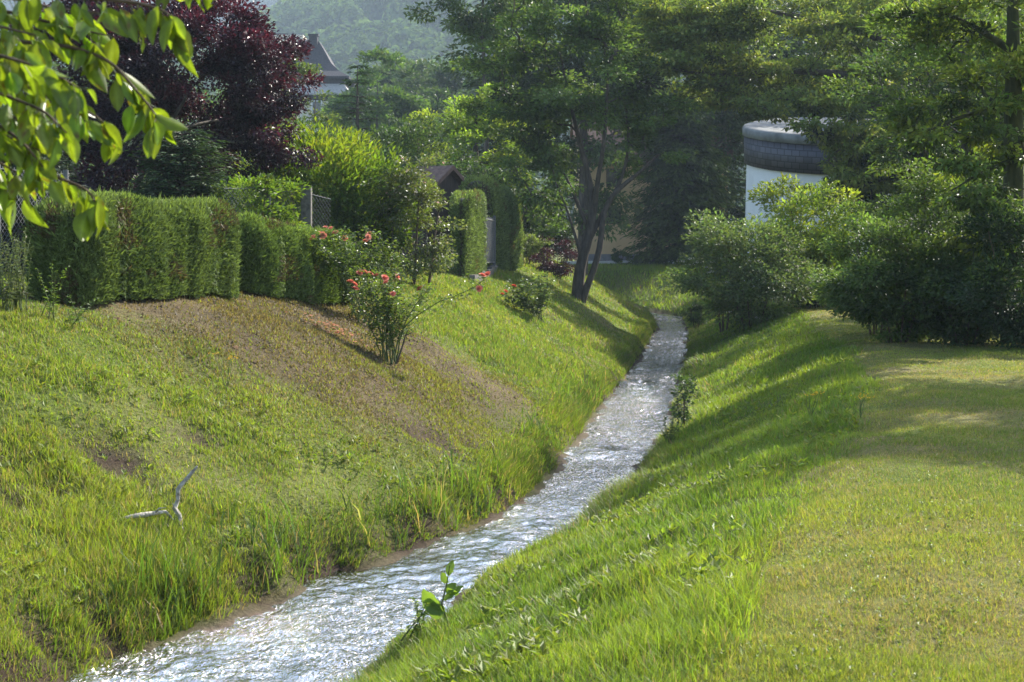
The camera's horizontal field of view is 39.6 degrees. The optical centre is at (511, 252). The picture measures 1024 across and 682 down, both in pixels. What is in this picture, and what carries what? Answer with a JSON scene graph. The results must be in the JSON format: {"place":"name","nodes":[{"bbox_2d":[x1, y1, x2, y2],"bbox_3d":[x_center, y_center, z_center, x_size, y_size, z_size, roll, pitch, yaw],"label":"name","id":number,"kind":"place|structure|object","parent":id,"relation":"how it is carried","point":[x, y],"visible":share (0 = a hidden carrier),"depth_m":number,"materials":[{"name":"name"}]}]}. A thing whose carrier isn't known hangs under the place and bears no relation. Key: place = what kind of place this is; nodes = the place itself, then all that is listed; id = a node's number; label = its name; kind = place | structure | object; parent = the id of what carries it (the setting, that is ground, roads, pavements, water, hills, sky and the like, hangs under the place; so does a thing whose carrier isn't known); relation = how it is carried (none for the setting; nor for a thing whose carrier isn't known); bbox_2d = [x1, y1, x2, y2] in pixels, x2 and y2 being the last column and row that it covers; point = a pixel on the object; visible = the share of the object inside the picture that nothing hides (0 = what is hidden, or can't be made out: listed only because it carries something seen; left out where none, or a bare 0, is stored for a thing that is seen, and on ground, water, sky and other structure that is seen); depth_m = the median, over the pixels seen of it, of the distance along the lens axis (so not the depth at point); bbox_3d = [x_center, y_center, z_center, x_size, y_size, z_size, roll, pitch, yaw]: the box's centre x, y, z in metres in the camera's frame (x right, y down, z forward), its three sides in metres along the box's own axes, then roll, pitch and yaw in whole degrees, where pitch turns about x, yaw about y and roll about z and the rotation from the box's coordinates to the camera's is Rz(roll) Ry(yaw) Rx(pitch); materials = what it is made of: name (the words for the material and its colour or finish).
{"place":"outdoors","nodes":[
{"label":"outdoors","id":0,"kind":"place"},
{"bbox_2d":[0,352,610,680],"bbox_3d":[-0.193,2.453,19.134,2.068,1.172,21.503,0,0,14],"label":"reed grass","id":1,"kind":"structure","parent":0,"point":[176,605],"depth_m":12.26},
{"bbox_2d":[63,312,688,681],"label":"stream water","id":2,"kind":"structure","parent":0,"point":[334,625],"depth_m":12.41,"materials":[{"name":"liquid"}]},
{"bbox_2d":[0,0,1023,681],"bbox_3d":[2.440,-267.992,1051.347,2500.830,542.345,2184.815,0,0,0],"label":"ground","id":3,"kind":"structure","parent":0,"point":[264,600],"depth_m":13.64,"materials":[{"name":"plant"}]},
{"bbox_2d":[0,234,19,311],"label":"tall weed","id":4,"kind":"object","parent":3,"relation":"on","point":[6,298],"visible":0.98,"depth_m":14.53,"materials":[{"name":"green plant"}]},
{"bbox_2d":[0,228,34,311],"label":"tall weed","id":5,"kind":"object","parent":3,"relation":"on","point":[19,292],"visible":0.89,"depth_m":14.72,"materials":[{"name":"green plant"}]},
{"bbox_2d":[0,165,69,293],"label":"chain link fence","id":6,"kind":"object","parent":3,"relation":"on","point":[66,174],"visible":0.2,"depth_m":16.22,"materials":[{"name":"metal"}]},
{"bbox_2d":[0,120,94,274],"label":"thuja","id":7,"kind":"object","parent":3,"relation":"on","point":[62,164],"visible":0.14,"depth_m":22.74,"materials":[{"name":"green plant"}]},
{"bbox_2d":[35,260,72,319],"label":"tall weed","id":8,"kind":"object","parent":3,"relation":"on","point":[49,307],"visible":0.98,"depth_m":14.77,"materials":[{"name":"green plant"}]},
{"bbox_2d":[66,295,98,326],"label":"tall weed","id":9,"kind":"object","parent":3,"relation":"on","point":[78,315],"visible":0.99,"depth_m":14.76,"materials":[{"name":"green plant"}]},
{"bbox_2d":[0,0,204,224],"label":"background tree","id":10,"kind":"object","parent":3,"relation":"on","point":[54,67],"visible":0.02,"depth_m":70.50,"materials":[{"name":"green plant"}]},
{"bbox_2d":[0,0,211,241],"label":"cherry tree","id":11,"kind":"object","parent":3,"relation":"on","point":[26,63],"visible":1,"depth_m":3.62,"materials":[{"name":"green plant"}]},
{"bbox_2d":[1,58,219,194],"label":"background tree","id":12,"kind":"object","parent":3,"relation":"on","point":[202,90],"visible":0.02,"depth_m":100.75,"materials":[{"name":"green plant"}]},
{"bbox_2d":[98,185,145,195],"bbox_3d":[-6.874,-0.318,24.897,2.989,1.727,2.988,0,0,0],"label":"thuja","id":13,"kind":"object","parent":3,"relation":"on","point":[120,190],"visible":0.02,"depth_m":24.74,"materials":[{"name":"green plant"}]},
{"bbox_2d":[18,184,243,306],"bbox_3d":[-4.562,-0.078,17.586,1.305,1.484,3.938,0,0,17],"label":"clipped hedge","id":14,"kind":"object","parent":3,"relation":"on","point":[147,247],"visible":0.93,"depth_m":16.66,"materials":[{"name":"green plant"}]},
{"bbox_2d":[0,0,287,75],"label":"spruce ridge","id":15,"kind":"structure","parent":3,"relation":"on","point":[268,3],"depth_m":1105.38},
{"bbox_2d":[122,507,173,519],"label":"fallen branch","id":16,"kind":"object","parent":3,"relation":"on","point":[148,514],"visible":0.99,"depth_m":11.79,"materials":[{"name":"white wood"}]},
{"bbox_2d":[9,0,326,191],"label":"purple plum tree","id":17,"kind":"object","parent":3,"relation":"on","point":[247,111],"visible":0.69,"depth_m":26.70,"materials":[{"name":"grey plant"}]},
{"bbox_2d":[122,129,244,211],"bbox_3d":[-5.634,-0.790,24.185,2.609,2.686,2.556,0,0,0],"label":"thuja","id":18,"kind":"object","parent":3,"relation":"on","point":[178,168],"visible":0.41,"depth_m":23.97,"materials":[{"name":"green plant"}]},
{"bbox_2d":[172,466,197,531],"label":"dead branch","id":19,"kind":"object","parent":3,"relation":"on","point":[178,489],"visible":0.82,"depth_m":11.99,"materials":[{"name":"grey wood"}]},
{"bbox_2d":[160,74,253,203],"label":"background tree","id":20,"kind":"object","parent":3,"relation":"on","point":[215,123],"visible":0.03,"depth_m":107.62,"materials":[{"name":"green plant"}]},
{"bbox_2d":[208,353,237,389],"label":"yellow wildflower","id":21,"kind":"object","parent":3,"relation":"on","point":[230,358],"visible":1,"depth_m":15.09,"materials":[{"name":"green plant"}]},
{"bbox_2d":[203,171,312,225],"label":"lime shrub","id":22,"kind":"object","parent":3,"relation":"on","point":[259,181],"visible":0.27,"depth_m":24.19,"materials":[{"name":"green plant"}]},
{"bbox_2d":[192,111,360,213],"bbox_3d":[-6.518,-1.862,40.038,4.802,4.489,4.439,0,0,38],"label":"garden shrub","id":23,"kind":"object","parent":3,"relation":"on","point":[307,121],"visible":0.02,"depth_m":39.54,"materials":[{"name":"green plant"}]},
{"bbox_2d":[224,186,330,227],"bbox_3d":[-3.956,-0.284,24.379,0.236,1.787,2.499,0,0,33],"label":"chain link fence","id":24,"kind":"object","parent":3,"relation":"on","point":[306,205],"visible":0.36,"depth_m":24.84,"materials":[{"name":"metal"}]},
{"bbox_2d":[0,287,555,502],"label":"mown stubble","id":25,"kind":"object","parent":3,"relation":"on","point":[265,320],"visible":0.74,"depth_m":17.68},
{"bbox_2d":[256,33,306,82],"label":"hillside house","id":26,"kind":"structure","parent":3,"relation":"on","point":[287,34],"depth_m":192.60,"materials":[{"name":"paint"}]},
{"bbox_2d":[31,296,533,458],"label":"soil clods","id":27,"kind":"object","parent":3,"relation":"on","point":[254,362],"visible":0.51,"depth_m":16.85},
{"bbox_2d":[236,210,358,304],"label":"clipped hedge","id":28,"kind":"object","parent":3,"relation":"on","point":[280,258],"visible":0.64,"depth_m":20.55,"materials":[{"name":"green plant"}]},
{"bbox_2d":[269,57,343,209],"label":"young tree","id":29,"kind":"object","parent":3,"relation":"on","point":[304,71],"visible":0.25,"depth_m":43.83,"materials":[{"name":"green plant"}]},
{"bbox_2d":[262,34,355,131],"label":"slate roofed villa","id":30,"kind":"object","parent":3,"relation":"on","point":[334,76],"visible":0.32,"depth_m":169.73,"materials":[{"name":"paint"}]},
{"bbox_2d":[311,100,321,114],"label":"window","id":31,"kind":"structure","parent":30,"relation":"in","point":[313,103],"depth_m":169.36,"materials":[{"name":"grey glass"}]},
{"bbox_2d":[290,301,356,343],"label":"fallen petals","id":32,"kind":"object","parent":3,"relation":"on","point":[333,325],"visible":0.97,"depth_m":19.86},
{"bbox_2d":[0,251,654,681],"bbox_3d":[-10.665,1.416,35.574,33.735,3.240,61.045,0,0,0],"label":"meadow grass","id":33,"kind":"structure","parent":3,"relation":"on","point":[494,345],"depth_m":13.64,"materials":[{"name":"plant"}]},
{"bbox_2d":[229,116,430,259],"bbox_3d":[-3.888,-1.177,29.492,4.302,3.354,3.984,0,0,-45],"label":"laurel shrub","id":34,"kind":"object","parent":3,"relation":"on","point":[337,165],"visible":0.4,"depth_m":28.53,"materials":[{"name":"green plant"}]},
{"bbox_2d":[295,161,411,271],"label":"garden shrub","id":35,"kind":"object","parent":3,"relation":"on","point":[350,194],"visible":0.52,"depth_m":28.59,"materials":[{"name":"green plant"}]},
{"bbox_2d":[315,64,393,167],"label":"feathery conifer","id":36,"kind":"object","parent":3,"relation":"on","point":[356,108],"visible":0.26,"depth_m":59.95,"materials":[{"name":"green plant"}]},
{"bbox_2d":[322,87,386,130],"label":"background tree","id":37,"kind":"object","parent":3,"relation":"on","point":[349,92],"visible":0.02,"depth_m":153.50,"materials":[{"name":"green plant"}]},
{"bbox_2d":[307,225,407,321],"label":"rose bush","id":38,"kind":"object","parent":3,"relation":"on","point":[341,266],"visible":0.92,"depth_m":21.45,"materials":[{"name":"green plant"}]},
{"bbox_2d":[0,302,720,681],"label":"waterside grass","id":39,"kind":"structure","parent":3,"relation":"on","point":[564,410],"depth_m":15.79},
{"bbox_2d":[318,44,448,155],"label":"background tree","id":40,"kind":"object","parent":3,"relation":"on","point":[402,102],"visible":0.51,"depth_m":117.16,"materials":[{"name":"green plant"}]},
{"bbox_2d":[319,56,471,136],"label":"background tree","id":41,"kind":"object","parent":3,"relation":"on","point":[422,66],"visible":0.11,"depth_m":163.25,"materials":[{"name":"green plant"}]},
{"bbox_2d":[3,0,788,223],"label":"hill woodland","id":42,"kind":"object","parent":3,"relation":"on","point":[397,31],"visible":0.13,"depth_m":531.58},
{"bbox_2d":[320,113,485,257],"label":"garden shrub","id":43,"kind":"object","parent":3,"relation":"on","point":[407,142],"visible":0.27,"depth_m":45.74,"materials":[{"name":"green plant"}]},
{"bbox_2d":[344,151,469,283],"bbox_3d":[-1.949,-0.746,28.986,2.415,2.783,2.606,0,0,-39],"label":"flowering bush","id":44,"kind":"object","parent":3,"relation":"on","point":[425,183],"visible":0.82,"depth_m":28.78,"materials":[{"name":"green plant"}]},
{"bbox_2d":[372,125,443,228],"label":"background tree","id":45,"kind":"object","parent":3,"relation":"on","point":[385,128],"visible":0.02,"depth_m":91.39,"materials":[{"name":"green plant"}]},
{"bbox_2d":[359,66,467,161],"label":"background tree","id":46,"kind":"object","parent":3,"relation":"on","point":[436,91],"visible":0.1,"depth_m":128.85,"materials":[{"name":"green plant"}]},
{"bbox_2d":[343,257,492,363],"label":"rose bush","id":47,"kind":"object","parent":3,"relation":"on","point":[389,310],"visible":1,"depth_m":19.57,"materials":[{"name":"green plant"}]},
{"bbox_2d":[399,597,437,640],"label":"tall weed","id":48,"kind":"object","parent":3,"relation":"on","point":[418,615],"visible":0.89,"depth_m":9.60,"materials":[{"name":"green plant"}]},
{"bbox_2d":[394,165,463,260],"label":"garden shed","id":49,"kind":"structure","parent":3,"relation":"on","point":[449,178],"depth_m":42.79,"materials":[{"name":"brown wood"}]},
{"bbox_2d":[361,59,503,169],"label":"background tree","id":50,"kind":"object","parent":3,"relation":"on","point":[453,83],"visible":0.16,"depth_m":149.78,"materials":[{"name":"green plant"}]},
{"bbox_2d":[421,560,463,624],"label":"dock plant","id":51,"kind":"object","parent":3,"relation":"on","point":[435,607],"visible":0.97,"depth_m":9.52,"materials":[{"name":"green plant"}]},
{"bbox_2d":[447,188,489,278],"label":"privet hedge","id":52,"kind":"object","parent":3,"relation":"on","point":[469,247],"visible":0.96,"depth_m":34.88,"materials":[{"name":"green plant"}]},
{"bbox_2d":[407,158,532,244],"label":"dark garden tree","id":53,"kind":"object","parent":3,"relation":"on","point":[494,173],"visible":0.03,"depth_m":51.55,"materials":[{"name":"green plant"}]},
{"bbox_2d":[403,0,551,156],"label":"spreading oak","id":54,"kind":"object","parent":3,"relation":"on","point":[469,26],"visible":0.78,"depth_m":65.82,"materials":[{"name":"green plant"}]},
{"bbox_2d":[401,82,554,211],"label":"hazel tree","id":55,"kind":"object","parent":3,"relation":"on","point":[474,129],"visible":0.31,"depth_m":55.30,"materials":[{"name":"green plant"}]},
{"bbox_2d":[455,171,511,271],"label":"privet hedge","id":56,"kind":"object","parent":3,"relation":"on","point":[496,199],"visible":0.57,"depth_m":40.87,"materials":[{"name":"green plant"}]},
{"bbox_2d":[469,264,497,280],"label":"concrete steps","id":57,"kind":"structure","parent":3,"relation":"on","point":[491,268],"depth_m":38.16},
{"bbox_2d":[483,213,495,264],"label":"garden gate","id":58,"kind":"structure","parent":57,"relation":"on","point":[491,237],"depth_m":39.46,"materials":[{"name":"grey paint"}]},
{"bbox_2d":[446,0,574,257],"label":"tall spruce","id":59,"kind":"object","parent":3,"relation":"on","point":[472,80],"visible":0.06,"depth_m":77.88,"materials":[{"name":"green plant"}]},
{"bbox_2d":[0,273,1023,681],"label":"broadleaf weeds","id":60,"kind":"object","parent":3,"relation":"on","point":[524,639],"visible":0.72,"depth_m":9.95,"materials":[{"name":"green plant"}]},
{"bbox_2d":[501,183,525,271],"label":"privet hedge","id":61,"kind":"object","parent":3,"relation":"on","point":[516,244],"visible":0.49,"depth_m":44.76,"materials":[{"name":"green plant"}]},
{"bbox_2d":[496,271,556,322],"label":"rose bush","id":62,"kind":"object","parent":3,"relation":"on","point":[539,300],"visible":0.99,"depth_m":33.19,"materials":[{"name":"green plant"}]},
{"bbox_2d":[522,232,553,263],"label":"garden shrub","id":63,"kind":"object","parent":3,"relation":"on","point":[532,248],"visible":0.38,"depth_m":50.73,"materials":[{"name":"green plant"}]},
{"bbox_2d":[501,136,576,253],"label":"garden tree","id":64,"kind":"object","parent":3,"relation":"on","point":[533,211],"visible":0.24,"depth_m":57.30,"materials":[{"name":"green plant"}]},
{"bbox_2d":[521,200,575,255],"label":"dark garden tree","id":65,"kind":"object","parent":3,"relation":"on","point":[568,229],"visible":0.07,"depth_m":61.85,"materials":[{"name":"green plant"}]},
{"bbox_2d":[527,235,577,277],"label":"purple barberry","id":66,"kind":"object","parent":3,"relation":"on","point":[561,270],"visible":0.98,"depth_m":49.90,"materials":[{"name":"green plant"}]},
{"bbox_2d":[434,0,680,275],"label":"tall broadleaf","id":67,"kind":"object","parent":3,"relation":"on","point":[592,151],"visible":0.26,"depth_m":72.81,"materials":[{"name":"green plant"}]},
{"bbox_2d":[449,0,703,303],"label":"forked tree","id":68,"kind":"object","parent":3,"relation":"on","point":[585,35],"visible":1,"depth_m":45.95,"materials":[{"name":"green plant"}]},
{"bbox_2d":[321,298,887,681],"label":"bank grass","id":69,"kind":"structure","parent":3,"relation":"on","point":[665,625],"depth_m":9.51,"materials":[{"name":"plant"}]},
{"bbox_2d":[570,112,734,260],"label":"tan house","id":70,"kind":"structure","parent":3,"relation":"on","point":[608,245],"depth_m":89.00,"materials":[{"name":"paint"}]},
{"bbox_2d":[606,209,620,223],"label":"window","id":71,"kind":"structure","parent":70,"relation":"in","point":[608,209],"depth_m":88.99,"materials":[{"name":"grey glass"}]},
{"bbox_2d":[606,168,620,186],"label":"window","id":72,"kind":"structure","parent":70,"relation":"in","point":[609,178],"depth_m":88.99,"materials":[{"name":"grey glass"}]},
{"bbox_2d":[650,412,686,441],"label":"tall weed","id":73,"kind":"object","parent":3,"relation":"on","point":[673,430],"visible":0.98,"depth_m":19.95,"materials":[{"name":"green plant"}]},
{"bbox_2d":[552,0,797,210],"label":"tall broadleaf","id":74,"kind":"object","parent":3,"relation":"on","point":[737,124],"visible":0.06,"depth_m":82.94,"materials":[{"name":"green plant"}]},
{"bbox_2d":[611,104,742,266],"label":"great yew","id":75,"kind":"object","parent":3,"relation":"on","point":[664,227],"visible":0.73,"depth_m":79.71,"materials":[{"name":"green plant"}]},
{"bbox_2d":[668,370,700,424],"bbox_3d":[2.601,2.230,21.483,0.514,0.886,1.157,0,0,12],"label":"sapling","id":76,"kind":"object","parent":3,"relation":"on","point":[686,387],"visible":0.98,"depth_m":21.33,"materials":[{"name":"green plant"}]},
{"bbox_2d":[679,301,720,327],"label":"waterside bush","id":77,"kind":"object","parent":3,"relation":"on","point":[698,317],"visible":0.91,"depth_m":50.04,"materials":[{"name":"green plant"}]},
{"bbox_2d":[692,230,748,332],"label":"lime bush","id":78,"kind":"object","parent":3,"relation":"on","point":[710,304],"visible":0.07,"depth_m":41.88,"materials":[{"name":"green plant"}]},
{"bbox_2d":[707,46,748,243],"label":"dark spruce","id":79,"kind":"object","parent":3,"relation":"on","point":[739,214],"visible":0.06,"depth_m":88.76,"materials":[{"name":"green plant"}]},
{"bbox_2d":[653,207,828,331],"bbox_3d":[6.204,0.500,38.481,4.821,3.472,4.455,0,0,0],"label":"elder bush","id":80,"kind":"object","parent":3,"relation":"on","point":[781,272],"visible":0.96,"depth_m":37.87,"materials":[{"name":"green plant"}]},
{"bbox_2d":[664,0,864,160],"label":"woodland tree","id":81,"kind":"object","parent":3,"relation":"on","point":[799,43],"visible":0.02,"depth_m":88.01,"materials":[{"name":"green plant"}]},
{"bbox_2d":[733,172,863,307],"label":"lime bush","id":82,"kind":"object","parent":3,"relation":"on","point":[817,235],"visible":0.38,"depth_m":40.55,"materials":[{"name":"green plant"}]},
{"bbox_2d":[765,232,842,307],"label":"shady bush","id":83,"kind":"object","parent":3,"relation":"on","point":[807,303],"visible":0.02,"depth_m":41.81,"materials":[{"name":"green plant"}]},
{"bbox_2d":[805,391,823,415],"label":"yellow wildflower","id":84,"kind":"object","parent":3,"relation":"on","point":[814,402],"visible":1,"depth_m":15.46,"materials":[{"name":"green plant"}]},
{"bbox_2d":[742,117,888,282],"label":"round tower","id":85,"kind":"structure","parent":3,"relation":"on","point":[772,151],"depth_m":59.70,"materials":[{"name":"paint"}]},
{"bbox_2d":[614,0,1023,218],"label":"maple tree","id":86,"kind":"object","parent":3,"relation":"on","point":[681,35],"visible":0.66,"depth_m":47.52,"materials":[{"name":"green plant"}]},
{"bbox_2d":[628,293,1023,681],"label":"lawn grass","id":87,"kind":"structure","parent":3,"relation":"on","point":[860,667],"depth_m":7.85,"materials":[{"name":"plant"}]},
{"bbox_2d":[753,0,943,118],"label":"woodland tree","id":88,"kind":"object","parent":3,"relation":"on","point":[836,61],"visible":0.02,"depth_m":72.63,"materials":[{"name":"green plant"}]},
{"bbox_2d":[851,391,874,417],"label":"yellow wildflower","id":89,"kind":"object","parent":3,"relation":"on","point":[862,402],"visible":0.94,"depth_m":14.19,"materials":[{"name":"green plant"}]},
{"bbox_2d":[806,192,923,333],"bbox_3d":[7.149,0.219,27.764,2.565,2.849,2.416,0,0,0],"label":"understorey bush","id":90,"kind":"object","parent":3,"relation":"on","point":[841,253],"visible":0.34,"depth_m":28.06,"materials":[{"name":"green plant"}]},
{"bbox_2d":[806,214,968,343],"bbox_3d":[6.857,0.557,25.560,3.204,2.511,2.661,0,0,9],"label":"understorey bush","id":91,"kind":"object","parent":3,"relation":"on","point":[850,291],"visible":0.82,"depth_m":25.13,"materials":[{"name":"green plant"}]},
{"bbox_2d":[817,115,981,217],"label":"woodland tree","id":92,"kind":"object","parent":3,"relation":"on","point":[864,198],"visible":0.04,"depth_m":50.86,"materials":[{"name":"green plant"}]},
{"bbox_2d":[817,0,1023,235],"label":"maple tree","id":93,"kind":"object","parent":3,"relation":"on","point":[874,94],"visible":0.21,"depth_m":37.94,"materials":[{"name":"green plant"}]},
{"bbox_2d":[840,0,1004,125],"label":"woodland tree","id":94,"kind":"object","parent":3,"relation":"on","point":[870,109],"depth_m":60.21,"materials":[{"name":"green plant"}]},
{"bbox_2d":[861,148,1002,330],"bbox_3d":[8.904,-0.231,29.256,3.872,3.774,3.785,0,0,0],"label":"understorey bush","id":95,"kind":"object","parent":3,"relation":"on","point":[933,185],"visible":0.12,"depth_m":28.57,"materials":[{"name":"green plant"}]},
{"bbox_2d":[857,0,1023,343],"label":"mossy tree","id":96,"kind":"object","parent":3,"relation":"on","point":[940,14],"visible":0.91,"depth_m":24.51,"materials":[{"name":"green plant"}]},
{"bbox_2d":[871,206,1023,345],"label":"understorey bush","id":97,"kind":"object","parent":3,"relation":"on","point":[957,330],"visible":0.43,"depth_m":24.74,"materials":[{"name":"green plant"}]},
{"bbox_2d":[873,73,1023,218],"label":"woodland tree","id":98,"kind":"object","parent":3,"relation":"on","point":[943,86],"visible":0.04,"depth_m":46.36,"materials":[{"name":"green plant"}]},
{"bbox_2d":[898,9,1023,236],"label":"maple tree","id":99,"kind":"object","parent":3,"relation":"on","point":[1001,21],"visible":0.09,"depth_m":35.95,"materials":[{"name":"green plant"}]},
{"bbox_2d":[921,174,1002,238],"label":"understorey bush","id":100,"kind":"object","parent":3,"relation":"on","point":[953,215],"visible":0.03,"depth_m":30.05,"materials":[{"name":"green plant"}]},
{"bbox_2d":[942,203,1023,349],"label":"understorey bush","id":101,"kind":"object","parent":3,"relation":"on","point":[998,311],"visible":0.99,"depth_m":23.29,"materials":[{"name":"green plant"}]},
{"bbox_2d":[566,260,673,263],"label":"pavement","id":102,"kind":"structure","parent":0,"point":[590,262],"depth_m":86.22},
{"bbox_2d":[610,247,632,262],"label":"verge shrub","id":103,"kind":"object","parent":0,"point":[615,257],"visible":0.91,"depth_m":84.00,"materials":[{"name":"green plant"}]},
{"bbox_2d":[568,262,722,313],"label":"bank grass","id":104,"kind":"structure","parent":0,"point":[691,298],"depth_m":74.04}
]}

